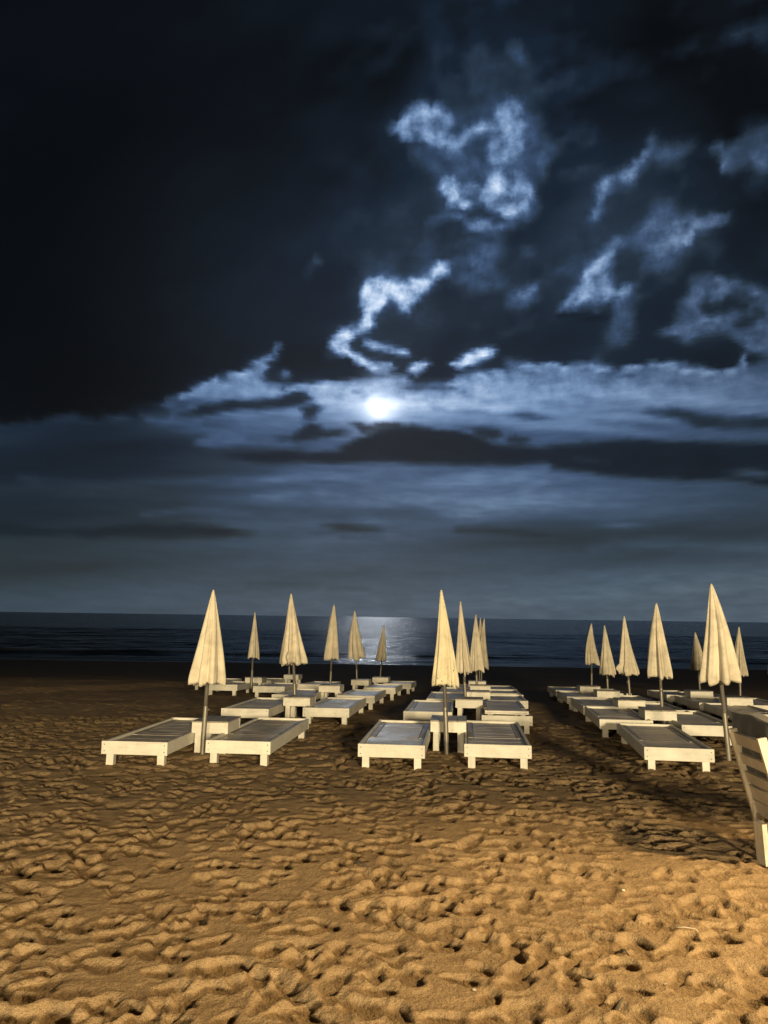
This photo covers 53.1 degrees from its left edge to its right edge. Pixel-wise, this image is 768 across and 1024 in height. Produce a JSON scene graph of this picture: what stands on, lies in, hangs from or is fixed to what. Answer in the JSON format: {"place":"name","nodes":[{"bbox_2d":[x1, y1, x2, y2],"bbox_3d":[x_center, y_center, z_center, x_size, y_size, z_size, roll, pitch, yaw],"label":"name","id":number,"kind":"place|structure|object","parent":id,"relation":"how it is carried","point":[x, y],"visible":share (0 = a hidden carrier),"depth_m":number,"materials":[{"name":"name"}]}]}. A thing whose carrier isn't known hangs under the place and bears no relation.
{"place":"outdoors","nodes":[
{"label":"outdoors","id":0,"kind":"place"},
{"bbox_2d":[353,861,369,866],"bbox_3d":[-0.133,2.131,4.652,0.130,0.029,0.024,-6,-10,40],"label":"twig","id":1,"kind":"object","parent":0,"point":[360,862],"visible":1,"depth_m":4.65,"materials":[{"name":"brown wood"}]},
{"bbox_2d":[0,659,767,1023],"bbox_3d":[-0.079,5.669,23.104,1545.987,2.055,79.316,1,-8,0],"label":"sand","id":2,"kind":"structure","parent":0,"point":[144,889],"depth_m":4.62,"materials":[{"name":"brown sand"}]},
{"bbox_2d":[101,717,218,765],"bbox_3d":[-2.382,2.578,8.529,0.672,0.348,1.955,0,-8,5],"label":"sun bed","id":3,"kind":"object","parent":2,"relation":"on","point":[161,740],"visible":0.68,"depth_m":7.86,"materials":[{"name":"white paint"}]},
{"bbox_2d":[188,590,225,753],"bbox_3d":[-1.906,1.931,8.292,0.389,2.177,0.304,1,-8,-3],"label":"beach parasol","id":4,"kind":"object","parent":2,"relation":"on","point":[207,667],"visible":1,"depth_m":8.26,"materials":[{"name":"beige fabric"}]},
{"bbox_2d":[192,715,240,753],"bbox_3d":[-1.862,2.526,8.528,0.410,0.462,0.517,0,-8,5],"label":"side table","id":5,"kind":"object","parent":2,"relation":"on","point":[226,725],"visible":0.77,"depth_m":8.32,"materials":[{"name":"white paint"}]},
{"bbox_2d":[193,678,241,690],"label":"sun bed","id":6,"kind":"object","parent":2,"relation":"on","point":[227,680],"visible":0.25,"depth_m":19.74,"materials":[{"name":"white wood"}]},
{"bbox_2d":[209,681,257,695],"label":"sun bed","id":7,"kind":"object","parent":2,"relation":"on","point":[234,687],"visible":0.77,"depth_m":16.51,"materials":[{"name":"white wood"}]},
{"bbox_2d":[221,697,284,717],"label":"sun bed","id":8,"kind":"object","parent":2,"relation":"on","point":[260,707],"visible":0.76,"depth_m":11.03,"materials":[{"name":"white wood"}]},
{"bbox_2d":[248,612,259,691],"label":"beach parasol","id":9,"kind":"object","parent":2,"relation":"on","point":[253,652],"visible":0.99,"depth_m":17.71,"materials":[{"name":"beige fabric"}]},
{"bbox_2d":[245,677,266,692],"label":"side table","id":10,"kind":"object","parent":2,"relation":"on","point":[260,680],"visible":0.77,"depth_m":17.93,"materials":[{"name":"white paint"}]},
{"bbox_2d":[205,717,308,765],"bbox_3d":[-1.370,2.611,8.665,0.671,0.347,1.955,0,-8,6],"label":"sun bed","id":11,"kind":"object","parent":2,"relation":"on","point":[264,737],"visible":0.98,"depth_m":8.16,"materials":[{"name":"white paint"}]},
{"bbox_2d":[261,678,284,684],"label":"sun bed","id":12,"kind":"object","parent":2,"relation":"on","point":[275,680],"visible":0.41,"depth_m":20.31,"materials":[{"name":"white wood"}]},
{"bbox_2d":[253,683,301,696],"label":"sun bed","id":13,"kind":"object","parent":2,"relation":"on","point":[274,688],"visible":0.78,"depth_m":16.01,"materials":[{"name":"white wood"}]},
{"bbox_2d":[279,632,291,673],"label":"beach parasol","id":14,"kind":"object","parent":2,"relation":"on","point":[281,657],"visible":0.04,"depth_m":23.11,"materials":[{"name":"beige fabric"}]},
{"bbox_2d":[284,674,301,682],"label":"side table","id":15,"kind":"object","parent":2,"relation":"on","point":[288,678],"visible":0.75,"depth_m":20.74,"materials":[{"name":"white paint"}]},
{"bbox_2d":[281,594,307,716],"bbox_3d":[-1.382,2.429,11.825,0.392,2.335,0.343,5,-9,-30],"label":"beach parasol","id":16,"kind":"object","parent":2,"relation":"on","point":[293,652],"visible":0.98,"depth_m":11.82,"materials":[{"name":"beige fabric"}]},
{"bbox_2d":[283,694,315,718],"bbox_3d":[-1.266,2.991,11.524,0.410,0.462,0.517,0,-9,5],"label":"side table","id":17,"kind":"object","parent":2,"relation":"on","point":[291,702],"visible":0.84,"depth_m":11.32,"materials":[{"name":"white paint"}]},
{"bbox_2d":[272,688,328,706],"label":"sun bed","id":18,"kind":"object","parent":2,"relation":"on","point":[316,692],"visible":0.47,"depth_m":14.17,"materials":[{"name":"white wood"}]},
{"bbox_2d":[297,681,340,688],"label":"sun bed","id":19,"kind":"object","parent":2,"relation":"on","point":[312,685],"visible":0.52,"depth_m":17.24,"materials":[{"name":"white wood"}]},
{"bbox_2d":[324,605,338,693],"bbox_3d":[-1.197,3.378,17.563,0.340,2.516,0.397,0,-8,3],"label":"beach parasol","id":20,"kind":"object","parent":2,"relation":"on","point":[331,650],"visible":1,"depth_m":17.50,"materials":[{"name":"beige fabric"}]},
{"bbox_2d":[319,684,343,699],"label":"side table","id":21,"kind":"object","parent":2,"relation":"on","point":[336,689],"visible":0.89,"depth_m":14.40,"materials":[{"name":"white paint"}]},
{"bbox_2d":[303,697,365,724],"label":"sun bed","id":22,"kind":"object","parent":2,"relation":"on","point":[344,709],"visible":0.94,"depth_m":11.28,"materials":[{"name":"white wood"}]},
{"bbox_2d":[348,611,364,678],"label":"beach parasol","id":23,"kind":"object","parent":2,"relation":"on","point":[356,653],"visible":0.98,"depth_m":20.82,"materials":[{"name":"beige fabric"}]},
{"bbox_2d":[337,689,385,709],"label":"sun bed","id":24,"kind":"object","parent":2,"relation":"on","point":[372,696],"visible":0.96,"depth_m":14.07,"materials":[{"name":"white wood"}]},
{"bbox_2d":[351,679,371,688],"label":"side table","id":25,"kind":"object","parent":2,"relation":"on","point":[355,683],"visible":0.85,"depth_m":17.37,"materials":[{"name":"white paint"}]},
{"bbox_2d":[376,626,385,676],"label":"beach parasol","id":26,"kind":"object","parent":2,"relation":"on","point":[381,654],"visible":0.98,"depth_m":23.94,"materials":[{"name":"beige fabric"}]},
{"bbox_2d":[372,677,389,683],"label":"side table","id":27,"kind":"object","parent":2,"relation":"on","point":[376,680],"visible":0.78,"depth_m":19.36,"materials":[{"name":"white paint"}]},
{"bbox_2d":[364,684,402,699],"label":"sun bed","id":28,"kind":"object","parent":2,"relation":"on","point":[391,689],"visible":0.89,"depth_m":16.70,"materials":[{"name":"white wood"}]},
{"bbox_2d":[358,720,431,769],"bbox_3d":[0.170,2.619,8.567,0.671,0.347,1.955,0,-8,6],"label":"sun bed","id":29,"kind":"object","parent":2,"relation":"on","point":[396,738],"visible":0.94,"depth_m":8.00,"materials":[{"name":"white wood"}]},
{"bbox_2d":[383,681,415,693],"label":"sun bed","id":30,"kind":"object","parent":2,"relation":"on","point":[408,685],"visible":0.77,"depth_m":19.17,"materials":[{"name":"white wood"}]},
{"bbox_2d":[403,700,453,720],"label":"sun bed","id":31,"kind":"object","parent":2,"relation":"on","point":[420,710],"visible":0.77,"depth_m":11.15,"materials":[{"name":"white wood"}]},
{"bbox_2d":[426,692,463,712],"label":"sun bed","id":32,"kind":"object","parent":2,"relation":"on","point":[451,696],"visible":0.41,"depth_m":13.89,"materials":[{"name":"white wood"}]},
{"bbox_2d":[432,590,458,754],"bbox_3d":[0.678,1.981,8.511,0.299,2.233,0.243,0,-8,-13],"label":"beach parasol","id":33,"kind":"object","parent":2,"relation":"on","point":[445,673],"visible":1,"depth_m":8.49,"materials":[{"name":"beige fabric"}]},
{"bbox_2d":[430,715,466,752],"bbox_3d":[0.746,2.612,8.870,0.410,0.462,0.517,0,-8,6],"label":"side table","id":34,"kind":"object","parent":2,"relation":"on","point":[457,724],"visible":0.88,"depth_m":8.65,"materials":[{"name":"white paint"}]},
{"bbox_2d":[439,687,469,691],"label":"sun bed","id":35,"kind":"object","parent":2,"relation":"on","point":[452,689],"visible":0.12,"depth_m":16.27,"materials":[{"name":"white wood"}]},
{"bbox_2d":[456,601,471,712],"bbox_3d":[1.314,2.634,12.756,0.258,2.290,0.288,-2,-8,17],"label":"beach parasol","id":36,"kind":"object","parent":2,"relation":"on","point":[463,663],"visible":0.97,"depth_m":12.74,"materials":[{"name":"beige fabric"}]},
{"bbox_2d":[455,696,482,720],"bbox_3d":[1.288,3.036,11.583,0.410,0.462,0.517,0,-9,8],"label":"side table","id":37,"kind":"object","parent":2,"relation":"on","point":[461,702],"visible":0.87,"depth_m":11.37,"materials":[{"name":"white paint"}]},
{"bbox_2d":[470,615,483,683],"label":"beach parasol","id":38,"kind":"object","parent":2,"relation":"on","point":[476,659],"visible":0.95,"depth_m":16.54,"materials":[{"name":"beige fabric"}]},
{"bbox_2d":[468,680,485,686],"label":"side table","id":39,"kind":"object","parent":2,"relation":"on","point":[479,682],"visible":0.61,"depth_m":17.55,"materials":[{"name":"white paint"}]},
{"bbox_2d":[467,690,489,712],"bbox_3d":[1.627,3.325,13.289,0.410,0.462,0.517,0,-10,6],"label":"side table","id":40,"kind":"object","parent":2,"relation":"on","point":[485,694],"visible":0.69,"depth_m":13.07,"materials":[{"name":"white paint"}]},
{"bbox_2d":[478,618,481,679],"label":"beach parasol","id":41,"kind":"object","parent":2,"relation":"on","point":[480,627],"visible":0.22,"depth_m":22.99,"materials":[{"name":"beige fabric"}]},
{"bbox_2d":[470,684,490,691],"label":"side table","id":42,"kind":"object","parent":2,"relation":"on","point":[479,686],"visible":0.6,"depth_m":15.19,"materials":[{"name":"white paint"}]},
{"bbox_2d":[480,618,488,679],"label":"beach parasol","id":43,"kind":"object","parent":2,"relation":"on","point":[484,648],"visible":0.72,"depth_m":20.93,"materials":[{"name":"beige fabric"}]},
{"bbox_2d":[464,720,531,768],"bbox_3d":[1.238,2.644,8.642,0.672,0.348,1.955,0,-8,6],"label":"sun bed","id":44,"kind":"object","parent":2,"relation":"on","point":[499,739],"visible":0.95,"depth_m":8.04,"materials":[{"name":"white wood"}]},
{"bbox_2d":[490,685,516,689],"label":"sun bed","id":45,"kind":"object","parent":2,"relation":"on","point":[501,687],"visible":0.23,"depth_m":17.54,"materials":[{"name":"white wood"}]},
{"bbox_2d":[480,700,532,733],"bbox_3d":[1.733,3.004,11.160,0.672,0.404,1.955,0,-9,6],"label":"sun bed","id":46,"kind":"object","parent":2,"relation":"on","point":[521,713],"visible":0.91,"depth_m":10.28,"materials":[{"name":"white paint"}]},
{"bbox_2d":[490,689,522,696],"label":"sun bed","id":47,"kind":"object","parent":2,"relation":"on","point":[504,691],"visible":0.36,"depth_m":15.38,"materials":[{"name":"white wood"}]},
{"bbox_2d":[487,693,527,708],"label":"sun bed","id":48,"kind":"object","parent":2,"relation":"on","point":[522,700],"visible":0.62,"depth_m":13.52,"materials":[{"name":"white wood"}]},
{"bbox_2d":[547,686,576,700],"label":"sun bed","id":49,"kind":"object","parent":2,"relation":"on","point":[552,690],"visible":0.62,"depth_m":17.15,"materials":[{"name":"white wood"}]},
{"bbox_2d":[557,691,604,709],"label":"sun bed","id":50,"kind":"object","parent":2,"relation":"on","point":[564,696],"visible":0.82,"depth_m":14.73,"materials":[{"name":"white wood"}]},
{"bbox_2d":[577,685,600,692],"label":"side table","id":51,"kind":"object","parent":2,"relation":"on","point":[585,688],"visible":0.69,"depth_m":15.53,"materials":[{"name":"white paint"}]},
{"bbox_2d":[585,623,599,684],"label":"beach parasol","id":52,"kind":"object","parent":2,"relation":"on","point":[591,656],"visible":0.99,"depth_m":19.59,"materials":[{"name":"beige fabric"}]},
{"bbox_2d":[570,697,618,721],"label":"sun bed","id":53,"kind":"object","parent":2,"relation":"on","point":[579,704],"visible":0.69,"depth_m":12.71,"materials":[{"name":"white wood"}]},
{"bbox_2d":[593,689,619,697],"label":"side table","id":54,"kind":"object","parent":2,"relation":"on","point":[608,693],"visible":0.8,"depth_m":13.84,"materials":[{"name":"white paint"}]},
{"bbox_2d":[599,625,615,688],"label":"beach parasol","id":55,"kind":"object","parent":2,"relation":"on","point":[607,667],"visible":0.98,"depth_m":17.19,"materials":[{"name":"beige fabric"}]},
{"bbox_2d":[585,706,652,736],"bbox_3d":[3.267,3.007,10.854,0.672,0.348,1.955,-1,-9,8],"label":"sun bed","id":56,"kind":"object","parent":2,"relation":"on","point":[604,720],"visible":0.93,"depth_m":10.48,"materials":[{"name":"white wood"}]},
{"bbox_2d":[613,689,631,694],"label":"sun bed","id":57,"kind":"object","parent":2,"relation":"on","point":[623,693],"visible":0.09,"depth_m":15.39,"materials":[{"name":"white wood"}]},
{"bbox_2d":[616,616,639,694],"bbox_3d":[4.713,3.089,14.859,0.386,2.141,0.345,-4,-9,32],"label":"beach parasol","id":58,"kind":"object","parent":2,"relation":"on","point":[627,666],"visible":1,"depth_m":14.84,"materials":[{"name":"beige fabric"}]},
{"bbox_2d":[613,697,645,708],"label":"side table","id":59,"kind":"object","parent":2,"relation":"on","point":[625,703],"visible":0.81,"depth_m":11.64,"materials":[{"name":"white paint"}]},
{"bbox_2d":[609,695,659,704],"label":"sun bed","id":60,"kind":"object","parent":2,"relation":"on","point":[634,696],"visible":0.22,"depth_m":14.25,"materials":[{"name":"white wood"}]},
{"bbox_2d":[638,706,676,723],"bbox_3d":[3.659,2.865,10.282,0.410,0.462,0.517,-1,-9,9],"label":"side table","id":61,"kind":"object","parent":2,"relation":"on","point":[665,714],"visible":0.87,"depth_m":10.07,"materials":[{"name":"white paint"}]},
{"bbox_2d":[647,603,672,706],"bbox_3d":[4.274,2.544,11.912,0.371,2.259,0.473,-2,-8,19],"label":"beach parasol","id":62,"kind":"object","parent":2,"relation":"on","point":[659,665],"visible":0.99,"depth_m":11.86,"materials":[{"name":"beige fabric"}]},
{"bbox_2d":[633,701,692,713],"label":"sun bed","id":63,"kind":"object","parent":2,"relation":"on","point":[665,705],"visible":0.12,"depth_m":12.21,"materials":[{"name":"white wood"}]},
{"bbox_2d":[617,723,714,771],"bbox_3d":[3.087,2.663,8.591,0.671,0.347,1.955,0,-8,9],"label":"sun bed","id":64,"kind":"object","parent":2,"relation":"on","point":[650,743],"visible":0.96,"depth_m":8.10,"materials":[{"name":"white wood"}]},
{"bbox_2d":[647,690,684,704],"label":"sun bed","id":65,"kind":"object","parent":2,"relation":"on","point":[668,695],"visible":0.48,"depth_m":15.88,"materials":[{"name":"white wood"}]},
{"bbox_2d":[655,710,731,745],"bbox_3d":[4.149,2.946,10.383,0.671,0.347,1.955,-1,-9,8],"label":"sun bed","id":66,"kind":"object","parent":2,"relation":"on","point":[697,723],"visible":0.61,"depth_m":9.79,"materials":[{"name":"white wood"}]},
{"bbox_2d":[674,695,718,713],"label":"sun bed","id":67,"kind":"object","parent":2,"relation":"on","point":[694,703],"visible":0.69,"depth_m":13.74,"materials":[{"name":"white wood"}]},
{"bbox_2d":[690,632,702,689],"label":"beach parasol","id":68,"kind":"object","parent":2,"relation":"on","point":[696,659],"visible":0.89,"depth_m":19.19,"materials":[{"name":"beige fabric"}]},
{"bbox_2d":[684,689,712,710],"bbox_3d":[5.916,3.582,14.435,0.410,0.462,0.517,-1,-10,9],"label":"side table","id":69,"kind":"object","parent":2,"relation":"on","point":[692,693],"visible":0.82,"depth_m":14.23,"materials":[{"name":"white paint"}]},
{"bbox_2d":[677,692,719,698],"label":"sun bed","id":70,"kind":"object","parent":2,"relation":"on","point":[715,695],"visible":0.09,"depth_m":15.34,"materials":[{"name":"white wood"}]},
{"bbox_2d":[699,584,741,760],"bbox_3d":[3.668,1.957,8.312,0.337,2.359,0.392,5,-9,-31],"label":"beach parasol","id":71,"kind":"object","parent":2,"relation":"on","point":[719,664],"visible":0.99,"depth_m":8.30,"materials":[{"name":"beige fabric"}]},
{"bbox_2d":[703,703,767,719],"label":"sun bed","id":72,"kind":"object","parent":2,"relation":"on","point":[710,709],"visible":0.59,"depth_m":12.06,"materials":[{"name":"white wood"}]},
{"bbox_2d":[718,695,752,719],"bbox_3d":[5.823,3.286,12.713,0.410,0.462,0.517,-1,-10,9],"label":"side table","id":73,"kind":"object","parent":2,"relation":"on","point":[730,700],"visible":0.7,"depth_m":12.51,"materials":[{"name":"white paint"}]},
{"bbox_2d":[735,627,747,695],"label":"beach parasol","id":74,"kind":"object","parent":2,"relation":"on","point":[740,655],"visible":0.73,"depth_m":16.21,"materials":[{"name":"beige fabric"}]},
{"bbox_2d":[727,727,767,866],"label":"slatted chair","id":75,"kind":"object","parent":2,"relation":"on","point":[755,787],"visible":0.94,"depth_m":5.10,"materials":[{"name":"white wood"}]},
{"bbox_2d":[731,710,767,778],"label":"back cushion","id":76,"kind":"object","parent":75,"relation":"on","point":[753,724],"visible":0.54,"depth_m":5.13,"materials":[{"name":"grey fabric"}]},
{"bbox_2d":[752,698,767,709],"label":"sun bed","id":77,"kind":"object","parent":2,"relation":"on","point":[760,703],"visible":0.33,"depth_m":13.18,"materials":[{"name":"white wood"}]},
{"bbox_2d":[0,612,767,669],"bbox_3d":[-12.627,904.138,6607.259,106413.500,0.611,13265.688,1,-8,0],"label":"sea","id":78,"kind":"structure","parent":0,"point":[176,637],"depth_m":94.80,"materials":[{"name":"blue liquid"}]},
{"bbox_2d":[0,0,767,621],"label":"sky","id":79,"kind":"structure","parent":0,"point":[368,308],"materials":[{"name":"blue"}]},
{"bbox_2d":[614,997,622,1009],"bbox_3d":[0.923,1.945,3.031,0.017,0.042,0.079,-5,-10,38],"label":"driftwood","id":80,"kind":"object","parent":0,"point":[617,1006],"visible":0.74,"depth_m":3.03,"materials":[{"name":"brown wood"}]}
]}

